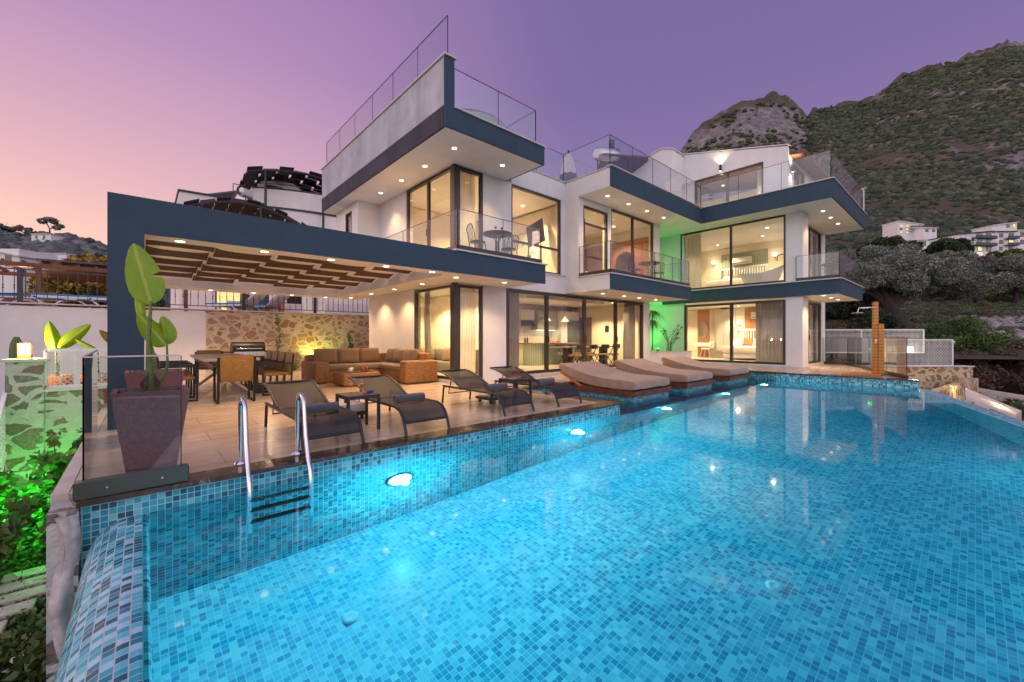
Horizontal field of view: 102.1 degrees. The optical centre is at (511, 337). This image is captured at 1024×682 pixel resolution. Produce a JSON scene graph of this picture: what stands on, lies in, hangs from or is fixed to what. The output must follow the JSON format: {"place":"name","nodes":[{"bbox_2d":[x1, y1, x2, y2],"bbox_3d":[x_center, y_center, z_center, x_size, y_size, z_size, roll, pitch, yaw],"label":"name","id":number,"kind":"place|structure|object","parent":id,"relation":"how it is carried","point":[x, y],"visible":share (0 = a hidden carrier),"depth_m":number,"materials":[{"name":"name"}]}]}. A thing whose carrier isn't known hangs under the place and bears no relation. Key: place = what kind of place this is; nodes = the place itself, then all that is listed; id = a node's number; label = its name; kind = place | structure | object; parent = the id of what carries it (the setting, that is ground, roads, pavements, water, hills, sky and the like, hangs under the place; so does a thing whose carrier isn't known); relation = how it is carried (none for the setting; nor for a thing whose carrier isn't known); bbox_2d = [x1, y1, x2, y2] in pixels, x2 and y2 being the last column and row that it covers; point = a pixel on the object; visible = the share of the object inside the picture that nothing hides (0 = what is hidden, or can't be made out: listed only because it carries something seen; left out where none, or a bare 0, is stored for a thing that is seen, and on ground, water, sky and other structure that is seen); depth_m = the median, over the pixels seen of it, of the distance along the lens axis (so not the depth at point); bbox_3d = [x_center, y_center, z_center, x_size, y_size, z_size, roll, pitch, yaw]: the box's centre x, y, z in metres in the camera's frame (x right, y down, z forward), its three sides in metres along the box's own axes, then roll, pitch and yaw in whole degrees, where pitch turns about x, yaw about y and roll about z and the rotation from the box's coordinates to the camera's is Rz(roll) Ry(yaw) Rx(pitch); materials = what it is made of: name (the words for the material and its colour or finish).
{"place":"outdoors","nodes":[
{"label":"outdoors","id":0,"kind":"place"},
{"bbox_2d":[0,542,45,644],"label":"garden ground","id":1,"kind":"structure","parent":0,"point":[4,571],"depth_m":4.84,"materials":[{"name":"brown soil"}]},
{"bbox_2d":[0,391,6,471],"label":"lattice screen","id":2,"kind":"object","parent":1,"relation":"on","point":[3,454],"visible":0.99,"depth_m":6.22,"materials":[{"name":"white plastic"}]},
{"bbox_2d":[0,494,42,568],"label":"shrub","id":3,"kind":"object","parent":1,"relation":"on","point":[12,526],"visible":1,"depth_m":5.18,"materials":[{"name":"green plant"}]},
{"bbox_2d":[0,535,45,673],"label":"ground cover","id":4,"kind":"object","parent":1,"relation":"on","point":[35,551],"visible":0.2,"depth_m":4.91,"materials":[{"name":"green plant"}]},
{"bbox_2d":[0,584,45,606],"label":"stepping slab","id":5,"kind":"structure","parent":4,"relation":"on","point":[18,596],"depth_m":4.85,"materials":[{"name":"grey stone"}]},
{"bbox_2d":[26,484,49,552],"bbox_3d":[-6.283,2.516,5.835,0.674,1.173,0.733,0,0,7],"label":"shrub","id":6,"kind":"object","parent":4,"relation":"on","point":[41,523],"visible":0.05,"depth_m":5.59,"materials":[{"name":"green plant"}]},
{"bbox_2d":[0,427,81,535],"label":"shrub","id":7,"kind":"object","parent":4,"relation":"on","point":[64,459],"visible":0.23,"depth_m":5.73,"materials":[{"name":"green plant"}]},
{"bbox_2d":[0,627,45,681],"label":"shrub","id":8,"kind":"object","parent":1,"relation":"on","point":[29,665],"visible":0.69,"depth_m":3.43,"materials":[{"name":"green plant"}]},
{"bbox_2d":[0,358,50,491],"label":"stone pier","id":9,"kind":"structure","parent":1,"relation":"on","point":[24,405],"depth_m":6.49,"materials":[{"name":"stone"}]},
{"bbox_2d":[0,450,67,563],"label":"shrub","id":10,"kind":"object","parent":1,"relation":"on","point":[46,460],"visible":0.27,"depth_m":5.71,"materials":[{"name":"green plant"}]},
{"bbox_2d":[48,374,73,385],"bbox_3d":[-7.965,1.075,7.232,0.440,0.850,0.440,0,0,-42],"label":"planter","id":11,"kind":"object","parent":1,"relation":"on","point":[63,381],"visible":0.19,"depth_m":7.16,"materials":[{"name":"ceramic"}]},
{"bbox_2d":[44,321,90,375],"bbox_3d":[-7.899,0.300,7.355,0.578,1.200,0.155,0,0,-42],"label":"strelitzia","id":12,"kind":"object","parent":11,"relation":"in","point":[53,339],"visible":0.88,"depth_m":7.28,"materials":[{"name":"green plant"}]},
{"bbox_2d":[46,500,79,681],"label":"terrace retaining wall","id":13,"kind":"structure","parent":1,"relation":"on","point":[59,510],"depth_m":2.90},
{"bbox_2d":[48,513,80,661],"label":"wall end","id":14,"kind":"structure","parent":13,"relation":"attached to","point":[60,603],"depth_m":2.92,"materials":[{"name":"paint"}]},
{"bbox_2d":[50,403,106,506],"bbox_3d":[-7.635,1.377,7.835,0.095,0.357,12.540,0,0,-42],"label":"terrace edging","id":15,"kind":"object","parent":13,"relation":"on","point":[62,490],"visible":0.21,"depth_m":3.60,"materials":[{"name":"stone"}]},
{"bbox_2d":[44,385,106,474],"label":"garden wall","id":16,"kind":"structure","parent":1,"relation":"on","point":[62,410],"depth_m":6.82,"materials":[{"name":"stone"}]},
{"bbox_2d":[43,348,106,388],"bbox_3d":[-7.247,0.500,6.962,0.855,0.645,0.045,0,0,-42],"label":"lattice screen","id":17,"kind":"object","parent":16,"relation":"on","point":[46,368],"visible":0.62,"depth_m":6.84,"materials":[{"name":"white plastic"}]},
{"bbox_2d":[31,293,105,307],"bbox_3d":[-12.971,-1.313,12.683,2.257,0.941,0.644,0,0,-42],"label":"plastic lounger","id":18,"kind":"object","parent":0,"point":[67,297],"visible":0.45,"depth_m":12.26,"materials":[{"name":"white"}]},
{"bbox_2d":[0,248,170,310],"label":"hill","id":19,"kind":"structure","parent":0,"point":[167,306],"depth_m":66.41,"materials":[{"name":"grey stone"}]},
{"bbox_2d":[0,249,56,294],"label":"house","id":20,"kind":"structure","parent":19,"relation":"on","point":[18,255],"depth_m":60.00,"materials":[{"name":"white paint"}]},
{"bbox_2d":[0,229,170,302],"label":"hill scrub","id":21,"kind":"object","parent":19,"relation":"on","point":[70,243],"visible":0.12,"depth_m":164.03,"materials":[{"name":"plant"}]},
{"bbox_2d":[23,252,161,309],"bbox_3d":[-42.251,-2.819,42.169,10.182,11.824,10.120,0,0,-42],"label":"tree","id":22,"kind":"object","parent":19,"relation":"on","point":[73,286],"visible":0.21,"depth_m":39.64,"materials":[{"name":"green plant"}]},
{"bbox_2d":[0,258,187,310],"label":"timber pergola","id":23,"kind":"object","parent":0,"point":[71,266],"visible":0.49,"depth_m":14.45,"materials":[{"name":"brown wood"}]},
{"bbox_2d":[171,166,368,312],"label":"neighbour house","id":24,"kind":"structure","parent":0,"point":[281,196],"depth_m":24.67,"materials":[{"name":"white paint"}]},
{"bbox_2d":[227,301,368,314],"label":"garden wall","id":25,"kind":"structure","parent":0,"point":[349,309],"depth_m":21.26,"materials":[{"name":"white paint"}]},
{"bbox_2d":[69,370,599,493],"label":"terrace floor","id":26,"kind":"structure","parent":0,"point":[210,436],"depth_m":5.80,"materials":[{"name":"tile"}]},
{"bbox_2d":[72,350,188,501],"bbox_3d":[-3.800,0.667,4.164,0.698,1.058,2.534,0,0,-42],"label":"glass balustrade","id":27,"kind":"object","parent":26,"relation":"on","point":[85,487],"visible":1,"depth_m":3.28,"materials":[{"name":"black"}]},
{"bbox_2d":[110,385,189,472],"bbox_3d":[-3.140,0.821,3.604,0.500,0.750,0.500,0,0,-42],"label":"planter","id":28,"kind":"object","parent":26,"relation":"on","point":[148,424],"visible":0.96,"depth_m":3.45,"materials":[{"name":"stone"}]},
{"bbox_2d":[125,243,176,391],"bbox_3d":[-3.208,-0.164,3.689,0.260,1.332,0.267,0,0,12],"label":"strelitzia","id":29,"kind":"object","parent":28,"relation":"in","point":[143,285],"visible":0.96,"depth_m":3.62,"materials":[{"name":"green plant"}]},
{"bbox_2d":[124,368,184,387],"bbox_3d":[-4.541,0.806,5.262,0.560,0.780,0.560,0,0,-42],"label":"planter","id":30,"kind":"object","parent":26,"relation":"on","point":[133,378],"visible":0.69,"depth_m":5.13,"materials":[{"name":"stone"}]},
{"bbox_2d":[0,301,368,399],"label":"retaining wall","id":31,"kind":"structure","parent":26,"relation":"on","point":[205,330],"depth_m":13.80,"materials":[{"name":"white paint"}]},
{"bbox_2d":[0,267,106,301],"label":"fence","id":32,"kind":"object","parent":31,"relation":"on","point":[19,298],"visible":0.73,"depth_m":11.43,"materials":[{"name":"grey metal"}]},
{"bbox_2d":[153,289,368,312],"bbox_3d":[-8.531,-1.440,15.738,7.750,0.940,0.100,0,0,-42],"label":"fence","id":33,"kind":"object","parent":31,"relation":"on","point":[314,305],"visible":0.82,"depth_m":14.88,"materials":[{"name":"grey metal"}]},
{"bbox_2d":[190,354,259,397],"bbox_3d":[-6.454,0.795,9.219,0.940,0.789,2.850,0,0,-42],"label":"dining table","id":34,"kind":"object","parent":26,"relation":"on","point":[204,359],"visible":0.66,"depth_m":8.71,"materials":[{"name":"grey wood"}]},
{"bbox_2d":[213,355,255,403],"bbox_3d":[-5.242,0.758,7.817,0.605,0.878,0.636,0,0,-42],"label":"dining chair","id":35,"kind":"object","parent":26,"relation":"on","point":[233,368],"visible":1,"depth_m":7.62,"materials":[{"name":"leather"}]},
{"bbox_2d":[223,342,271,365],"bbox_3d":[-8.562,0.663,13.394,1.520,1.066,0.626,0,0,-42],"label":"gas barbecue","id":36,"kind":"object","parent":26,"relation":"on","point":[256,349],"visible":0.5,"depth_m":13.25,"materials":[{"name":"silver metal"}]},
{"bbox_2d":[256,352,294,395],"bbox_3d":[-5.095,0.758,8.925,0.636,0.878,0.605,0,0,-42],"label":"dining chair","id":37,"kind":"object","parent":26,"relation":"on","point":[288,362],"visible":0.94,"depth_m":8.88,"materials":[{"name":"black metal"}]},
{"bbox_2d":[263,379,364,453],"bbox_3d":[-2.545,0.904,5.175,0.658,0.597,1.945,0,0,-42],"label":"sun lounger","id":38,"kind":"object","parent":26,"relation":"on","point":[342,421],"visible":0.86,"depth_m":4.92,"materials":[{"name":"black"}]},
{"bbox_2d":[335,391,379,428],"bbox_3d":[-2.031,0.966,5.447,0.430,0.460,0.430,0,0,-42],"label":"side table","id":39,"kind":"object","parent":26,"relation":"on","point":[348,396],"visible":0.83,"depth_m":5.41,"materials":[{"name":"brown wood"}]},
{"bbox_2d":[301,348,436,383],"bbox_3d":[-3.966,0.744,11.409,2.690,0.872,2.940,0,0,-42],"label":"corner sofa","id":40,"kind":"object","parent":26,"relation":"on","point":[407,366],"visible":0.99,"depth_m":11.49,"materials":[{"name":"leather"}]},
{"bbox_2d":[348,374,449,435],"bbox_3d":[-1.700,0.904,5.984,0.658,0.597,1.945,0,0,-42],"label":"sun lounger","id":41,"kind":"object","parent":26,"relation":"on","point":[387,388],"visible":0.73,"depth_m":5.63,"materials":[{"name":"black"}]},
{"bbox_2d":[438,369,534,415],"bbox_3d":[-0.510,0.904,7.235,0.658,0.597,1.945,0,0,-42],"label":"sun lounger","id":42,"kind":"object","parent":26,"relation":"on","point":[467,380],"visible":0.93,"depth_m":7.23,"materials":[{"name":"black"}]},
{"bbox_2d":[107,51,867,429],"bbox_3d":[2.131,-3.500,14.409,23.060,10.000,12.750,0,0,-42],"label":"villa","id":43,"kind":"object","parent":26,"relation":"on","point":[419,149],"visible":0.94,"depth_m":13.11,"materials":[{"name":"white paint"}]},
{"bbox_2d":[406,166,450,245],"bbox_3d":[-2.384,-3.220,11.763,0.120,2.560,2.480,0,0,-42],"label":"window","id":44,"kind":"structure","parent":43,"relation":"in","point":[427,182],"depth_m":11.74,"materials":[{"name":"grey"}]},
{"bbox_2d":[414,285,450,379],"bbox_3d":[-2.206,-0.150,11.587,0.090,2.500,1.980,0,0,-42],"label":"window","id":45,"kind":"structure","parent":43,"relation":"in","point":[416,292],"depth_m":12.20,"materials":[{"name":"grey"}]},
{"bbox_2d":[386,208,541,262],"bbox_3d":[-2.757,-2.389,12.766,2.670,0.906,7.703,0,0,-42],"label":"glass balustrade","id":46,"kind":"object","parent":43,"relation":"on","point":[463,247],"visible":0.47,"depth_m":9.74,"materials":[{"name":"black"}]},
{"bbox_2d":[458,284,482,377],"bbox_3d":[-1.139,-0.150,11.112,0.810,2.500,0.090,0,0,-42],"label":"window","id":47,"kind":"structure","parent":43,"relation":"in","point":[459,286],"depth_m":11.31,"materials":[{"name":"grey metal"}]},
{"bbox_2d":[458,166,482,248],"bbox_3d":[-1.139,-3.220,11.112,0.810,2.560,0.090,0,0,-42],"label":"window","id":48,"kind":"structure","parent":43,"relation":"in","point":[462,169],"depth_m":11.31,"materials":[{"name":"grey"}]},
{"bbox_2d":[511,184,560,274],"bbox_3d":[0.750,-3.270,12.840,2.170,2.460,0.090,0,0,-42],"label":"window","id":49,"kind":"structure","parent":43,"relation":"in","point":[558,249],"depth_m":13.24,"materials":[{"name":"grey"}]},
{"bbox_2d":[519,310,578,363],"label":"kitchen cabinets","id":50,"kind":"object","parent":43,"relation":"on","point":[557,330],"visible":0.47,"depth_m":18.38,"materials":[{"name":"grey"}]},
{"bbox_2d":[506,289,642,373],"bbox_3d":[2.569,-0.165,14.399,7.360,2.510,0.150,0,0,-42],"label":"window","id":51,"kind":"structure","parent":43,"relation":"in","point":[546,295],"depth_m":13.68,"materials":[{"name":"grey"}]},
{"bbox_2d":[585,237,648,275],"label":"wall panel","id":52,"kind":"structure","parent":43,"relation":"attached to","point":[594,259],"depth_m":17.72,"materials":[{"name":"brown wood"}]},
{"bbox_2d":[593,139,648,172],"bbox_3d":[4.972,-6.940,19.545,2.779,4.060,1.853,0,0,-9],"label":"solar water heater","id":53,"kind":"object","parent":43,"relation":"on","point":[617,158],"visible":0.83,"depth_m":18.79,"materials":[{"name":"silver metal"}]},
{"bbox_2d":[579,240,689,285],"bbox_3d":[4.452,-2.436,14.468,5.150,0.952,1.213,0,0,-42],"label":"glass balustrade","id":54,"kind":"object","parent":43,"relation":"on","point":[626,273],"visible":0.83,"depth_m":13.21,"materials":[{"name":"black"}]},
{"bbox_2d":[536,134,862,208],"bbox_3d":[7.186,-5.623,14.681,15.310,0.916,3.475,0,0,-8],"label":"glass balustrade","id":55,"kind":"object","parent":43,"relation":"on","point":[842,175],"visible":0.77,"depth_m":14.51,"materials":[{"name":"black"}]},
{"bbox_2d":[716,309,734,350],"bbox_3d":[10.675,-0.385,20.670,0.495,2.070,0.700,0,0,-42],"label":"door frame","id":56,"kind":"object","parent":43,"relation":"in","point":[722,327],"visible":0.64,"depth_m":20.53,"materials":[{"name":"white paint"}]},
{"bbox_2d":[681,214,785,289],"bbox_3d":[8.739,-3.300,16.680,0.120,2.460,3.970,0,0,-42],"label":"window","id":57,"kind":"structure","parent":43,"relation":"in","point":[730,259],"depth_m":16.52,"materials":[{"name":"grey"}]},
{"bbox_2d":[684,299,785,364],"bbox_3d":[8.814,-0.210,16.640,0.140,2.420,3.810,0,0,-42],"label":"window","id":58,"kind":"structure","parent":43,"relation":"in","point":[731,304],"depth_m":16.59,"materials":[{"name":"grey"}]},
{"bbox_2d":[706,263,768,288],"bbox_3d":[10.595,-2.780,19.592,2.010,1.440,2.200,0,0,-42],"label":"bed","id":59,"kind":"object","parent":43,"relation":"in","point":[736,279],"visible":0.51,"depth_m":19.66,"materials":[{"name":"white paint"}]},
{"bbox_2d":[722,329,755,358],"bbox_3d":[10.978,0.280,19.164,2.010,1.440,1.850,0,0,-42],"label":"bed","id":60,"kind":"object","parent":43,"relation":"on","point":[745,348],"visible":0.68,"depth_m":18.95,"materials":[{"name":"white fabric"}]},
{"bbox_2d":[721,249,767,279],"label":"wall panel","id":61,"kind":"structure","parent":43,"relation":"on","point":[759,256],"depth_m":20.07,"materials":[{"name":"beige paint"}]},
{"bbox_2d":[738,265,783,284],"bbox_3d":[10.130,-2.470,16.803,0.760,0.780,1.720,0,0,-42],"label":"bathtub","id":62,"kind":"object","parent":43,"relation":"on","point":[775,274],"visible":0.73,"depth_m":16.46,"materials":[{"name":"white ceramic"}]},
{"bbox_2d":[796,251,860,284],"bbox_3d":[12.001,-2.486,15.701,3.850,0.892,1.393,0,0,-42],"label":"glass balustrade","id":63,"kind":"object","parent":43,"relation":"on","point":[849,268],"visible":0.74,"depth_m":14.72,"materials":[{"name":"black"}]},
{"bbox_2d":[490,366,581,406],"bbox_3d":[0.410,0.904,8.111,0.658,0.597,1.945,0,0,-42],"label":"sun lounger","id":64,"kind":"object","parent":26,"relation":"on","point":[559,390],"visible":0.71,"depth_m":7.81,"materials":[{"name":"black"}]},
{"bbox_2d":[80,372,775,576],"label":"pool wall","id":65,"kind":"structure","parent":0,"point":[96,520],"depth_m":3.93,"materials":[{"name":"teal tile"}]},
{"bbox_2d":[54,514,141,681],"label":"infinity edge","id":66,"kind":"object","parent":65,"relation":"attached to","point":[103,640],"visible":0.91,"depth_m":2.13,"materials":[{"name":"tile"}]},
{"bbox_2d":[69,381,623,507],"bbox_3d":[1.742,1.216,9.442,16.020,0.039,3.080,0,0,-42],"label":"pool coping","id":67,"kind":"object","parent":65,"relation":"on","point":[216,475],"visible":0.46,"depth_m":4.36,"materials":[{"name":"stone"}]},
{"bbox_2d":[234,391,312,496],"bbox_3d":[-2.268,1.372,3.964,0.610,1.656,0.535,0,0,-42],"label":"pool ladder","id":68,"kind":"object","parent":67,"relation":"attached to","point":[243,437],"visible":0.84,"depth_m":3.94,"materials":[{"name":"silver metal"}]},
{"bbox_2d":[559,361,671,401],"bbox_3d":[2.482,1.140,10.174,1.600,1.001,2.211,0,0,-42],"label":"daybed","id":69,"kind":"object","parent":65,"relation":"on","point":[596,379],"visible":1,"depth_m":9.63,"materials":[{"name":"beige fabric"}]},
{"bbox_2d":[615,358,713,392],"bbox_3d":[4.287,1.140,11.786,1.600,1.001,2.211,0,0,-42],"label":"daybed","id":70,"kind":"object","parent":65,"relation":"on","point":[684,380],"visible":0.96,"depth_m":11.25,"materials":[{"name":"beige fabric"}]},
{"bbox_2d":[661,356,749,384],"bbox_3d":[6.315,1.140,13.599,1.600,1.001,2.211,0,0,-42],"label":"daybed","id":71,"kind":"object","parent":65,"relation":"on","point":[725,374],"visible":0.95,"depth_m":13.05,"materials":[{"name":"beige fabric"}]},
{"bbox_2d":[776,374,918,388],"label":"pool wall","id":72,"kind":"structure","parent":65,"relation":"attached to","point":[862,382],"depth_m":12.20,"materials":[{"name":"tile"}]},
{"bbox_2d":[0,0,1023,244],"label":"sky","id":73,"kind":"structure","parent":0,"point":[151,99],"materials":[{"name":"purple"}]},
{"bbox_2d":[521,342,576,364],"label":"kitchen island","id":74,"kind":"structure","parent":0,"point":[533,353],"depth_m":16.32,"materials":[{"name":"white wood"}]},
{"bbox_2d":[142,378,1023,681],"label":"water","id":75,"kind":"structure","parent":0,"point":[764,530],"depth_m":2.63,"materials":[{"name":"blue liquid"}]},
{"bbox_2d":[747,364,898,377],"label":"deck","id":76,"kind":"structure","parent":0,"point":[833,369],"depth_m":14.45,"materials":[{"name":"tile"}]},
{"bbox_2d":[841,302,884,376],"bbox_3d":[10.846,0.008,12.776,1.100,2.256,0.900,0,0,-42],"label":"outdoor shower","id":77,"kind":"object","parent":76,"relation":"on","point":[877,349],"visible":1,"depth_m":12.74,"materials":[{"name":"orange wood"}]},
{"bbox_2d":[823,337,908,378],"bbox_3d":[12.614,0.562,14.637,0.806,1.148,7.310,0,0,22],"label":"glass balustrade","id":78,"kind":"object","parent":76,"relation":"on","point":[859,352],"visible":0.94,"depth_m":15.38,"materials":[{"name":"clear glass"}]},
{"bbox_2d":[680,39,1023,361],"bbox_3d":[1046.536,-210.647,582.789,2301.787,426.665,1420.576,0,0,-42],"label":"mountain","id":79,"kind":"structure","parent":0,"point":[765,118],"depth_m":502.28,"materials":[{"name":"soil"}]},
{"bbox_2d":[682,44,1023,270],"bbox_3d":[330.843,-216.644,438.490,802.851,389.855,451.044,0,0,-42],"label":"mountain scrub","id":80,"kind":"object","parent":79,"relation":"on","point":[990,118],"visible":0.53,"depth_m":444.59,"materials":[{"name":"green plant"}]},
{"bbox_2d":[825,301,880,325],"bbox_3d":[29.286,-2.276,35.717,4.801,3.376,5.497,0,0,-30],"label":"tree","id":81,"kind":"object","parent":79,"relation":"on","point":[845,310],"visible":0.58,"depth_m":35.04,"materials":[{"name":"green plant"}]},
{"bbox_2d":[827,244,886,271],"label":"olive tree","id":82,"kind":"object","parent":79,"relation":"on","point":[871,251],"visible":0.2,"depth_m":40.83,"materials":[{"name":"green plant"}]},
{"bbox_2d":[847,306,905,333],"bbox_3d":[23.917,-1.072,26.989,2.702,2.031,3.215,0,0,1],"label":"bush","id":83,"kind":"object","parent":79,"relation":"on","point":[888,320],"visible":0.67,"depth_m":26.57,"materials":[{"name":"green plant"}]},
{"bbox_2d":[881,220,925,239],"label":"house","id":84,"kind":"structure","parent":79,"relation":"on","point":[904,229],"depth_m":214.89,"materials":[{"name":"white paint"}]},
{"bbox_2d":[825,248,994,328],"bbox_3d":[29.446,-3.426,31.086,11.736,6.750,5.527,0,0,1],"label":"olive tree","id":85,"kind":"object","parent":79,"relation":"on","point":[953,277],"visible":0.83,"depth_m":29.83,"materials":[{"name":"green plant"}]},
{"bbox_2d":[825,294,1023,338],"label":"scrub","id":86,"kind":"object","parent":79,"relation":"on","point":[959,310],"visible":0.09,"depth_m":46.82,"materials":[{"name":"plant"}]},
{"bbox_2d":[825,298,1023,361],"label":"scrub","id":87,"kind":"object","parent":79,"relation":"on","point":[995,329],"visible":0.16,"depth_m":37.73,"materials":[{"name":"green plant"}]},
{"bbox_2d":[825,311,1023,349],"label":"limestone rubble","id":88,"kind":"object","parent":79,"relation":"on","point":[1002,321],"visible":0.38,"depth_m":32.62,"materials":[{"name":"grey stone"}]},
{"bbox_2d":[920,237,975,255],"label":"tree","id":89,"kind":"object","parent":79,"relation":"on","point":[950,244],"visible":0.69,"depth_m":87.54,"materials":[{"name":"green plant"}]},
{"bbox_2d":[896,315,1013,368],"bbox_3d":[26.518,0.428,24.585,4.455,3.644,5.180,0,0,-6],"label":"bush","id":90,"kind":"object","parent":79,"relation":"on","point":[966,321],"visible":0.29,"depth_m":24.22,"materials":[{"name":"green plant"}]},
{"bbox_2d":[927,230,997,255],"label":"house","id":91,"kind":"structure","parent":79,"relation":"on","point":[982,242],"depth_m":139.86,"materials":[{"name":"white paint"}]},
{"bbox_2d":[926,324,1012,368],"bbox_3d":[26.645,0.598,24.246,3.125,2.878,3.604,0,0,-42],"label":"bush","id":92,"kind":"object","parent":79,"relation":"on","point":[986,345],"visible":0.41,"depth_m":23.21,"materials":[{"name":"green plant"}]},
{"bbox_2d":[931,348,1023,389],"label":"bush","id":93,"kind":"object","parent":79,"relation":"on","point":[1018,369],"visible":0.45,"depth_m":21.66,"materials":[{"name":"green plant"}]},
{"bbox_2d":[943,359,1018,389],"bbox_3d":[23.521,1.925,20.895,2.768,1.766,2.687,0,0,23],"label":"bush","id":94,"kind":"object","parent":79,"relation":"on","point":[984,374],"visible":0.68,"depth_m":20.38,"materials":[{"name":"green plant"}]},
{"bbox_2d":[950,269,1023,302],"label":"tree","id":95,"kind":"object","parent":79,"relation":"on","point":[1007,296],"visible":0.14,"depth_m":38.33,"materials":[{"name":"green plant"}]},
{"bbox_2d":[980,255,1023,302],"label":"olive tree","id":96,"kind":"object","parent":79,"relation":"on","point":[1015,266],"visible":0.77,"depth_m":37.52,"materials":[{"name":"green plant"}]},
{"bbox_2d":[992,231,1019,255],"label":"house","id":97,"kind":"structure","parent":79,"relation":"on","point":[1005,240],"depth_m":150.00,"materials":[{"name":"white paint"}]},
{"bbox_2d":[813,329,924,352],"bbox_3d":[15.515,0.145,18.356,5.367,1.055,0.064,0,0,2],"label":"lattice screen","id":98,"kind":"object","parent":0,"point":[862,335],"visible":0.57,"depth_m":18.34,"materials":[{"name":"white plastic"}]},
{"bbox_2d":[839,359,1023,394],"bbox_3d":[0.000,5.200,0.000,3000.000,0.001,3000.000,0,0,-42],"label":"ground","id":99,"kind":"structure","parent":0,"point":[1012,388],"depth_m":43.34,"materials":[{"name":"soil"}]},
{"bbox_2d":[884,365,974,389],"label":"garden wall","id":100,"kind":"structure","parent":99,"relation":"on","point":[931,377],"depth_m":17.32,"materials":[{"name":"beige stone"}]},
{"bbox_2d":[884,339,953,365],"bbox_3d":[16.555,0.630,17.455,4.157,1.145,0.064,0,0,0],"label":"lattice screen","id":101,"kind":"object","parent":100,"relation":"on","point":[928,358],"visible":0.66,"depth_m":17.45,"materials":[{"name":"white plastic"}]},
{"bbox_2d":[932,378,977,401],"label":"garden wall","id":102,"kind":"structure","parent":99,"relation":"on","point":[957,390],"depth_m":14.72,"materials":[{"name":"beige stone"}]},
{"bbox_2d":[966,388,1021,419],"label":"garden wall","id":103,"kind":"structure","parent":99,"relation":"on","point":[976,398],"depth_m":11.65,"materials":[{"name":"beige stone"}]},
{"label":"pool floor","id":104,"kind":"structure","parent":0,"visible":0},
{"bbox_2d":[917,389,1023,427],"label":"slanting infinity edge","id":105,"kind":"object","parent":104,"relation":"on","point":[1007,418],"visible":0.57,"depth_m":8.08,"materials":[{"name":"tile"}]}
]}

